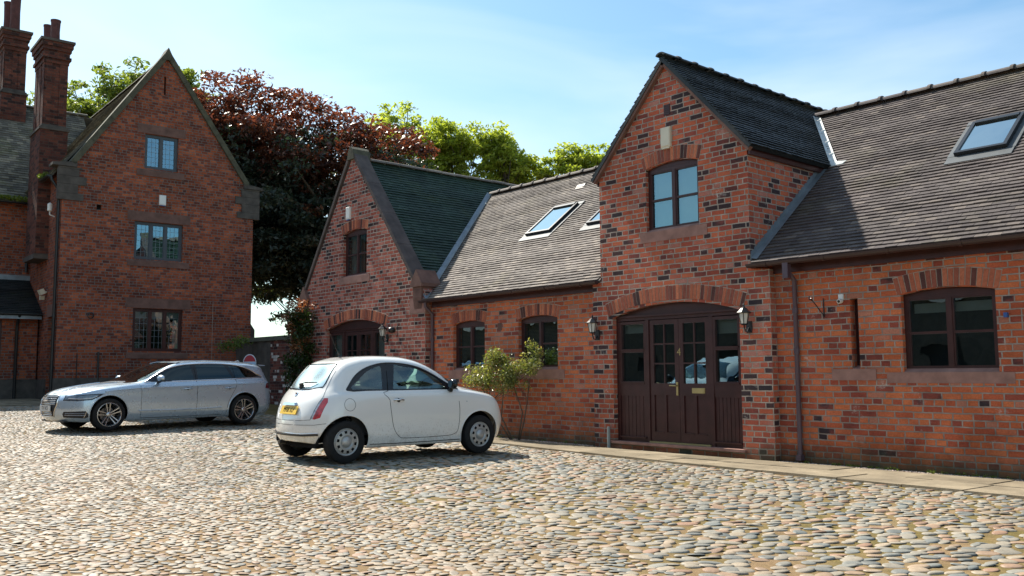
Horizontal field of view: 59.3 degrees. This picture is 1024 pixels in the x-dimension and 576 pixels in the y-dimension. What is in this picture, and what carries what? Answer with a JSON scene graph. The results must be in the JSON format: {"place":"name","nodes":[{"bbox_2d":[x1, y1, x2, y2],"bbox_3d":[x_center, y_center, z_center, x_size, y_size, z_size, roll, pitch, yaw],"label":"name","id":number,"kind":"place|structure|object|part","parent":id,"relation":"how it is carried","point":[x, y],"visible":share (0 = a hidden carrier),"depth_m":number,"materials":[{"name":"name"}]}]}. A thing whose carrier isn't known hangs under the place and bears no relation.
{"place":"outdoors","nodes":[
{"label":"outdoors","id":0,"kind":"place"},
{"bbox_2d":[0,405,1023,575],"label":"cobbled yard","id":1,"kind":"structure","parent":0,"point":[739,562],"depth_m":8.31,"materials":[{"name":"stone"}]},
{"bbox_2d":[275,335,500,463],"bbox_3d":[-1.827,1.661,13.985,3.591,1.820,1.929,4,-7,-39],"label":"white hatchback","id":2,"kind":"object","parent":1,"relation":"on","point":[330,411],"visible":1,"depth_m":13.08,"materials":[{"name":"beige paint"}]},
{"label":"rear window","id":3,"kind":"part","parent":2,"relation":"part of","materials":[{"name":"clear glass"}]},
{"bbox_3d":[-2.485,1.415,14.376,1.923,0.401,0.124,4,-7,-39],"label":"window frame","id":4,"kind":"part","parent":2,"relation":"part of","materials":[{"name":"black plastic"}]},
{"bbox_3d":[-1.605,1.307,13.299,1.923,0.401,0.124,4,-7,-39],"label":"window frame","id":5,"kind":"part","parent":2,"relation":"part of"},
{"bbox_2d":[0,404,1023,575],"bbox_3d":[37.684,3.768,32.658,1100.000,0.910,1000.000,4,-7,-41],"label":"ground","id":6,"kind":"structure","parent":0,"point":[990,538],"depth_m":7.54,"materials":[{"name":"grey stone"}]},
{"bbox_2d":[26,56,221,117],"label":"broadleaf tree","id":7,"kind":"object","parent":6,"relation":"on","point":[90,107],"visible":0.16,"depth_m":43.16,"materials":[{"name":"green plant"}]},
{"bbox_2d":[0,0,262,398],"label":"gabled house","id":8,"kind":"structure","parent":6,"relation":"on","point":[120,265],"depth_m":28.14,"materials":[{"name":"brick"}]},
{"bbox_2d":[0,320,1,348],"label":"window","id":9,"kind":"structure","parent":8,"relation":"in","point":[0,320],"depth_m":27.25,"materials":[{"name":"brown wood"}]},
{"bbox_2d":[0,194,27,201],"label":"moss clump","id":10,"kind":"object","parent":8,"relation":"on","point":[14,198],"visible":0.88,"depth_m":28.89,"materials":[{"name":"green plant"}]},
{"bbox_2d":[37,288,46,299],"bbox_3d":[-14.294,0.187,27.342,0.248,0.322,0.417,4,-7,-41],"label":"floodlight","id":11,"kind":"object","parent":8,"relation":"attached to","point":[41,291],"visible":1,"depth_m":27.21,"materials":[{"name":"beige plastic"}]},
{"bbox_2d":[37,172,48,178],"bbox_3d":[-14.154,-3.376,27.198,0.363,0.267,0.651,4,-7,-41],"label":"moss clump","id":12,"kind":"object","parent":8,"relation":"on","point":[42,175],"visible":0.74,"depth_m":27.07,"materials":[{"name":"green plant"}]},
{"bbox_2d":[47,203,54,216],"bbox_3d":[-13.801,-2.337,26.962,0.214,0.429,0.135,4,-7,-41],"label":"side lamp","id":13,"kind":"object","parent":8,"relation":"attached to","point":[49,207],"visible":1,"depth_m":26.91,"materials":[{"name":"white plastic"}]},
{"bbox_2d":[132,308,181,351],"bbox_3d":[-11.214,1.285,28.202,2.142,1.820,0.583,4,-7,-41],"label":"window","id":14,"kind":"structure","parent":8,"relation":"in","point":[152,329],"depth_m":28.21,"materials":[{"name":"brown wood"}]},
{"bbox_2d":[134,221,181,261],"bbox_3d":[-11.267,-1.475,28.434,2.111,1.680,0.582,4,-7,-41],"label":"window","id":15,"kind":"structure","parent":8,"relation":"in","point":[152,241],"depth_m":28.25,"materials":[{"name":"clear glass"}]},
{"bbox_2d":[144,134,177,171],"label":"window","id":16,"kind":"structure","parent":8,"relation":"in","point":[160,152],"depth_m":28.48,"materials":[{"name":"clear glass"}]},
{"bbox_2d":[159,195,165,205],"bbox_3d":[-10.982,-2.746,28.289,0.206,0.340,0.063,4,-7,-39],"label":"alarm box","id":17,"kind":"object","parent":8,"relation":"attached to","point":[162,200],"visible":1,"depth_m":28.25,"materials":[{"name":"white plastic"}]},
{"bbox_2d":[40,360,269,430],"bbox_3d":[-7.774,2.320,19.950,2.230,1.450,4.885,-5,-7,42],"label":"silver estate","id":18,"kind":"object","parent":6,"relation":"on","point":[237,392],"visible":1,"depth_m":19.33,"materials":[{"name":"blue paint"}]},
{"bbox_2d":[136,368,158,379],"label":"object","id":19,"kind":"structure","parent":18,"relation":"in","point":[151,373],"depth_m":20.58,"materials":[{"name":"glass"}]},
{"bbox_2d":[154,365,193,380],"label":"side window","id":20,"kind":"structure","parent":18,"relation":"in","point":[181,372],"depth_m":19.48,"materials":[{"name":"black glass"}]},
{"bbox_2d":[146,364,260,381],"bbox_3d":[-6.790,1.872,19.946,0.166,0.398,2.801,-5,-7,42],"label":"window frame","id":21,"kind":"structure","parent":18,"relation":"in","point":[193,367],"depth_m":19.79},
{"bbox_2d":[195,364,231,378],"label":"side window","id":22,"kind":"structure","parent":18,"relation":"in","point":[214,371],"depth_m":20.04,"materials":[{"name":"black glass"}]},
{"bbox_2d":[228,366,255,376],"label":"side window","id":23,"kind":"structure","parent":18,"relation":"in","point":[238,372],"depth_m":20.56,"materials":[{"name":"black glass"}]},
{"bbox_2d":[243,354,255,364],"bbox_3d":[-6.886,2.579,23.601,0.351,1.684,0.070,0,-5,0],"label":"round sign","id":24,"kind":"object","parent":6,"relation":"on","point":[250,358],"visible":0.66,"depth_m":23.63,"materials":[{"name":"red metal"}]},
{"bbox_2d":[236,335,304,404],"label":"boundary wall","id":25,"kind":"structure","parent":6,"relation":"on","point":[268,351],"depth_m":27.43,"materials":[{"name":"brick"}]},
{"bbox_2d":[214,335,253,352],"bbox_3d":[-8.602,1.718,27.889,1.226,0.624,0.642,4,-7,-41],"label":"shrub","id":26,"kind":"object","parent":25,"relation":"on","point":[234,343],"visible":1,"depth_m":27.84,"materials":[{"name":"green plant"}]},
{"bbox_2d":[253,288,296,334],"bbox_3d":[-9.087,1.500,39.686,4.752,7.697,2.848,1,-6,-14],"label":"broadleaf tree","id":27,"kind":"object","parent":6,"relation":"on","point":[280,302],"depth_m":39.75,"materials":[{"name":"green plant"}]},
{"bbox_2d":[278,298,320,399],"bbox_3d":[-5.719,1.935,24.393,1.277,3.373,2.086,1,-5,-10],"label":"climbing shrub","id":28,"kind":"object","parent":6,"relation":"on","point":[298,327],"visible":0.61,"depth_m":24.02,"materials":[{"name":"green plant"}]},
{"bbox_2d":[192,68,440,325],"bbox_3d":[-8.191,-2.017,36.724,11.234,14.153,10.709,4,-7,-41],"label":"copper beech","id":29,"kind":"object","parent":6,"relation":"on","point":[286,167],"visible":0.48,"depth_m":35.39,"materials":[{"name":"red plant"}]},
{"bbox_2d":[365,100,435,166],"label":"broadleaf tree","id":30,"kind":"object","parent":6,"relation":"on","point":[386,117],"visible":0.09,"depth_m":41.46,"materials":[{"name":"green plant"}]},
{"bbox_2d":[416,115,490,177],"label":"broadleaf tree","id":31,"kind":"object","parent":6,"relation":"on","point":[458,152],"visible":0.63,"depth_m":42.31,"materials":[{"name":"green plant"}]},
{"bbox_2d":[460,120,546,184],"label":"broadleaf tree","id":32,"kind":"object","parent":6,"relation":"on","point":[504,159],"visible":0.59,"depth_m":42.37,"materials":[{"name":"green plant"}]},
{"bbox_2d":[525,142,609,182],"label":"broadleaf tree","id":33,"kind":"object","parent":6,"relation":"on","point":[567,161],"visible":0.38,"depth_m":42.54,"materials":[{"name":"green plant"}]},
{"bbox_2d":[299,52,1023,479],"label":"brick barn","id":34,"kind":"structure","parent":6,"relation":"on","point":[897,220],"depth_m":14.84,"materials":[{"name":"red brick"}]},
{"bbox_2d":[346,207,350,220],"bbox_3d":[-4.189,-1.899,23.029,0.063,0.340,0.180,4,-7,-41],"label":"alarm box","id":35,"kind":"object","parent":34,"relation":"attached to","point":[348,213],"visible":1,"depth_m":22.98,"materials":[{"name":"white plastic"}]},
{"bbox_2d":[339,229,368,284],"bbox_3d":[-3.755,-0.897,22.950,0.622,1.615,1.740,4,-7,-41],"label":"window","id":36,"kind":"structure","parent":34,"relation":"in","point":[356,241],"depth_m":22.95,"materials":[{"name":"brown wood"}]},
{"bbox_2d":[378,323,388,341],"bbox_3d":[-3.053,1.047,21.330,0.244,0.460,0.209,4,-7,-41],"label":"wall lantern","id":37,"kind":"object","parent":34,"relation":"attached to","point":[382,330],"depth_m":21.30,"materials":[{"name":"black paint"}]},
{"bbox_2d":[388,324,397,335],"bbox_3d":[-2.803,0.996,21.116,0.164,0.280,0.257,3,-6,-33],"label":"floodlight","id":38,"kind":"object","parent":34,"relation":"attached to","point":[391,329],"visible":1,"depth_m":21.11,"materials":[{"name":"black paint"}]},
{"bbox_2d":[449,321,486,377],"bbox_3d":[-0.705,1.222,19.477,0.612,1.485,1.680,4,-7,-41],"label":"window","id":39,"kind":"structure","parent":34,"relation":"in","point":[472,346],"depth_m":19.56,"materials":[{"name":"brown wood"}]},
{"bbox_2d":[516,315,564,377],"bbox_3d":[0.725,1.059,17.846,0.612,1.485,1.730,4,-7,-41],"label":"window","id":40,"kind":"structure","parent":34,"relation":"in","point":[543,329],"depth_m":17.74,"materials":[{"name":"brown wood"}]},
{"bbox_2d":[586,315,599,339],"bbox_3d":[1.457,0.703,16.170,0.244,0.460,0.209,4,-7,-41],"label":"wall lantern","id":41,"kind":"object","parent":34,"relation":"attached to","point":[592,322],"depth_m":16.14,"materials":[{"name":"black paint"}]},
{"bbox_2d":[660,126,671,149],"bbox_3d":[2.609,-2.544,15.263,0.063,0.370,0.200,4,-7,-41],"label":"alarm box","id":42,"kind":"object","parent":34,"relation":"attached to","point":[666,137],"visible":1,"depth_m":15.22,"materials":[{"name":"beige plastic"}]},
{"bbox_2d":[640,159,706,243],"bbox_3d":[2.919,-1.568,15.351,0.652,1.580,1.710,4,-7,-41],"label":"window","id":43,"kind":"structure","parent":34,"relation":"in","point":[672,186],"depth_m":15.21,"materials":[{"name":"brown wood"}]},
{"bbox_2d":[737,303,752,332],"bbox_3d":[3.561,0.454,13.771,0.244,0.460,0.209,4,-7,-41],"label":"wall lantern","id":44,"kind":"object","parent":34,"relation":"attached to","point":[743,312],"depth_m":13.73,"materials":[{"name":"black paint"}]},
{"bbox_2d":[808,296,824,317],"bbox_3d":[4.394,0.272,12.980,0.348,0.302,0.021,3,-7,-34],"label":"hanging basket bracket","id":45,"kind":"object","parent":34,"relation":"attached to","point":[823,314],"visible":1,"depth_m":13.04,"materials":[{"name":"black metal"}]},
{"bbox_2d":[837,294,843,303],"bbox_3d":[4.674,0.156,12.826,0.139,0.138,0.086,4,-7,-41],"label":"security camera","id":46,"kind":"object","parent":34,"relation":"attached to","point":[840,298],"visible":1,"depth_m":12.83,"materials":[{"name":"white plastic"}]},
{"bbox_2d":[832,299,876,379],"bbox_3d":[5.023,0.601,12.872,0.522,1.480,0.730,4,-7,-41],"label":"slit window","id":47,"kind":"structure","parent":34,"relation":"in","point":[856,373],"depth_m":12.76,"materials":[{"name":"brown stone"}]},
{"bbox_2d":[887,287,1015,383],"bbox_3d":[5.907,0.537,11.933,0.606,1.530,1.810,4,-7,-41],"label":"window","id":48,"kind":"structure","parent":34,"relation":"in","point":[951,336],"depth_m":12.01,"materials":[{"name":"brown wood"}]},
{"bbox_2d":[1003,312,1008,316],"bbox_3d":[6.142,0.334,11.189,0.050,0.060,0.045,4,-7,-41],"label":"blue tag","id":49,"kind":"object","parent":34,"relation":"attached to","point":[1005,314],"visible":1,"depth_m":11.18,"materials":[{"name":"plastic"}]},
{"bbox_2d":[495,437,1023,481],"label":"gravel","id":50,"kind":"structure","parent":6,"relation":"on","point":[808,463],"depth_m":12.32,"materials":[{"name":"grey gravel"}]},
{"bbox_2d":[499,435,1012,479],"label":"wall weeds","id":51,"kind":"object","parent":50,"relation":"on","point":[930,471],"depth_m":12.10,"materials":[{"name":"green plant"}]},
{"bbox_2d":[0,398,1023,498],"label":"pavement","id":52,"kind":"structure","parent":0,"point":[985,486],"depth_m":11.85,"materials":[{"name":"beige concrete"}]},
{"bbox_2d":[461,337,545,439],"bbox_3d":[-0.221,1.977,17.587,2.202,1.990,0.654,-6,-7,44],"label":"rose bush","id":53,"kind":"object","parent":52,"relation":"on","point":[509,372],"visible":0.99,"depth_m":17.45,"materials":[{"name":"green plant"}]},
{"bbox_2d":[0,0,1023,337],"label":"sky","id":54,"kind":"structure","parent":0,"point":[554,71],"materials":[{"name":"blue"}]}
]}

